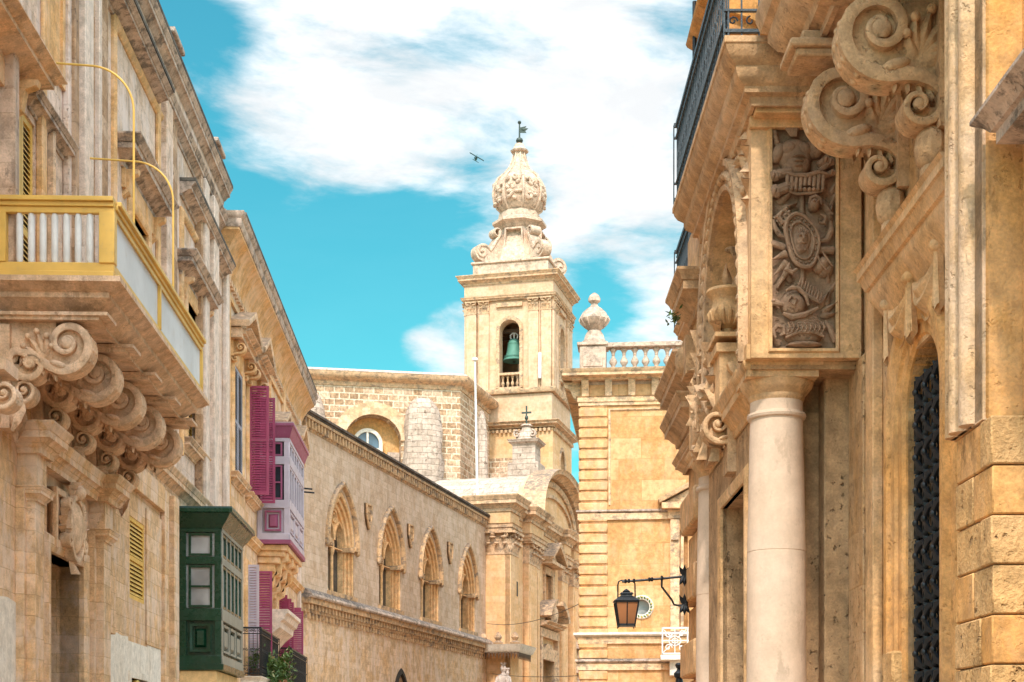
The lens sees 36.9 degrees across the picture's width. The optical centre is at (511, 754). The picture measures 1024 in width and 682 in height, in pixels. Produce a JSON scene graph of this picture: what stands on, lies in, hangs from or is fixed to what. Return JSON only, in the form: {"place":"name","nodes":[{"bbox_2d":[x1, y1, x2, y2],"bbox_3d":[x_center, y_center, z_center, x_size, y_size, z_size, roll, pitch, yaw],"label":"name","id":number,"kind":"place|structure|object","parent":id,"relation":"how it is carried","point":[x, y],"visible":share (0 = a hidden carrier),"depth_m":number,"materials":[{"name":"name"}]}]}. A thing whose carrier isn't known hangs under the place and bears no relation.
{"place":"outdoors","nodes":[
{"label":"outdoors","id":0,"kind":"place"},
{"bbox_2d":[0,0,254,681],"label":"stone house","id":1,"kind":"structure","parent":0,"point":[126,536],"depth_m":24.13,"materials":[{"name":"stone"}]},
{"bbox_2d":[19,114,31,261],"bbox_3d":[-6.756,-7.550,21.072,0.040,2.600,1.130,0,0,-2],"label":"louvred door","id":2,"kind":"structure","parent":1,"relation":"in","point":[23,121],"depth_m":21.30,"materials":[{"name":"yellow paint"}]},
{"bbox_2d":[221,208,317,681],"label":"stone house","id":3,"kind":"structure","parent":0,"point":[269,395],"depth_m":44.27,"materials":[{"name":"stone"}]},
{"bbox_2d":[246,644,264,675],"bbox_3d":[-7.145,-2.648,42.686,0.604,0.976,1.049,0,0,-2],"label":"potted plant","id":4,"kind":"object","parent":3,"relation":"on","point":[251,661],"visible":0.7,"depth_m":42.56,"materials":[{"name":"green plant"}]},
{"bbox_2d":[267,646,296,681],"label":"potted plant","id":5,"kind":"object","parent":3,"relation":"attached to","point":[276,671],"visible":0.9,"depth_m":43.86,"materials":[{"name":"green plant"}]},
{"bbox_2d":[159,0,696,483],"label":"sky","id":6,"kind":"structure","parent":0,"point":[347,131],"materials":[{"name":"blue"}]},
{"bbox_2d":[470,152,483,162],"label":"light aircraft","id":7,"kind":"object","parent":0,"point":[476,157],"visible":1,"depth_m":699.58,"materials":[{"name":"paint"}]},
{"bbox_2d":[559,293,693,681],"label":"stone building","id":8,"kind":"structure","parent":0,"point":[633,488],"depth_m":59.81,"materials":[{"name":"beige stone"}]},
{"bbox_2d":[487,604,578,624],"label":"cable","id":9,"kind":"object","parent":8,"relation":"attached to","point":[534,620],"visible":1,"depth_m":70.19,"materials":[{"name":"black metal"}]},
{"bbox_2d":[496,674,578,676],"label":"cable","id":10,"kind":"object","parent":8,"relation":"attached to","point":[534,676],"visible":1,"depth_m":69.91,"materials":[{"name":"black metal"}]},
{"bbox_2d":[636,595,653,618],"bbox_3d":[5.059,-5.749,59.915,0.945,0.931,0.519,0,0,5],"label":"round window","id":11,"kind":"structure","parent":8,"relation":"in","point":[645,609],"depth_m":59.73,"materials":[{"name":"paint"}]},
{"bbox_3d":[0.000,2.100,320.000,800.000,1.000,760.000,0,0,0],"label":"ground","id":12,"kind":"structure","parent":0,"visible":0},
{"bbox_2d":[301,410,492,681],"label":"gothic palace","id":13,"kind":"structure","parent":12,"relation":"on","point":[393,575],"depth_m":66.85,"materials":[{"name":"stone"}]},
{"bbox_2d":[325,481,359,601],"bbox_3d":[-7.154,-8.632,61.791,0.980,4.704,3.688,0,0,14],"label":"gothic window","id":14,"kind":"structure","parent":13,"relation":"in","point":[339,536],"depth_m":62.66,"materials":[{"name":"stone"}]},
{"bbox_2d":[377,505,406,614],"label":"gothic window","id":15,"kind":"structure","parent":13,"relation":"in","point":[389,558],"depth_m":68.63,"materials":[{"name":"stone"}]},
{"bbox_2d":[395,668,406,681],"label":"pointed doorway","id":16,"kind":"structure","parent":13,"relation":"in","point":[401,673],"depth_m":68.75,"materials":[{"name":"grey stone"}]},
{"bbox_2d":[418,525,443,625],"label":"gothic window","id":17,"kind":"structure","parent":13,"relation":"in","point":[429,572],"depth_m":74.35,"materials":[{"name":"stone"}]},
{"bbox_2d":[458,543,479,635],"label":"gothic window","id":18,"kind":"structure","parent":13,"relation":"in","point":[467,585],"depth_m":80.73,"materials":[{"name":"stone"}]},
{"bbox_2d":[308,367,498,481],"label":"church nave","id":19,"kind":"structure","parent":12,"relation":"on","point":[422,423],"depth_m":97.20,"materials":[{"name":"stone"}]},
{"bbox_2d":[355,428,382,451],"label":"round window","id":20,"kind":"structure","parent":19,"relation":"in","point":[368,435],"depth_m":97.78,"materials":[{"name":"paint"}]},
{"bbox_2d":[435,406,579,681],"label":"parish church","id":21,"kind":"structure","parent":12,"relation":"on","point":[529,504],"depth_m":89.52,"materials":[{"name":"stone"}]},
{"bbox_2d":[472,357,478,494],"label":"flagpole","id":22,"kind":"object","parent":21,"relation":"on","point":[474,359],"visible":0.87,"depth_m":85.24,"materials":[{"name":"white metal"}]},
{"bbox_2d":[495,662,511,681],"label":"statue","id":23,"kind":"object","parent":21,"relation":"on","point":[501,677],"visible":0.98,"depth_m":82.35,"materials":[{"name":"white stone"}]},
{"bbox_2d":[455,121,579,477],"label":"bell tower","id":24,"kind":"structure","parent":12,"relation":"on","point":[518,283],"depth_m":104.88,"materials":[{"name":"beige stone"}]},
{"bbox_2d":[503,332,518,363],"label":"bell","id":25,"kind":"object","parent":24,"relation":"hanging from","point":[511,356],"visible":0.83,"depth_m":105.53,"materials":[{"name":"green metal"}]},
{"bbox_2d":[538,352,541,378],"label":"tube lamp","id":26,"kind":"object","parent":24,"relation":"attached to","point":[539,365],"visible":1,"depth_m":103.75,"materials":[{"name":"white paint"}]},
{"bbox_2d":[654,0,1023,681],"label":"stone house","id":27,"kind":"structure","parent":12,"relation":"on","point":[838,394],"depth_m":14.78,"materials":[{"name":"brown stone"}]},
{"bbox_2d":[622,565,689,614],"bbox_3d":[2.146,-2.453,22.880,1.011,0.746,0.128,0,0,0],"label":"lamp bracket","id":28,"kind":"object","parent":27,"relation":"attached to","point":[684,607],"visible":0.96,"depth_m":22.88,"materials":[{"name":"black metal"}]},
{"bbox_2d":[612,580,639,628],"bbox_3d":[1.705,-2.250,22.905,0.394,0.726,0.394,0,0,0],"label":"lantern","id":29,"kind":"object","parent":28,"relation":"hanging from","point":[626,604],"visible":1,"depth_m":22.77,"materials":[{"name":"black metal"}]},
{"bbox_2d":[665,304,682,325],"bbox_3d":[2.080,-5.682,19.933,0.225,0.201,0.478,0,0,0],"label":"weed","id":30,"kind":"object","parent":27,"relation":"on","point":[675,318],"visible":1,"depth_m":19.93,"materials":[{"name":"green plant"}]},
{"label":"street","id":31,"kind":"structure","parent":0,"visible":0},
{"bbox_2d":[674,663,682,681],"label":"street lamp","id":32,"kind":"object","parent":31,"relation":"on","point":[677,675],"visible":0.6,"depth_m":26.95,"materials":[{"name":"black metal"}]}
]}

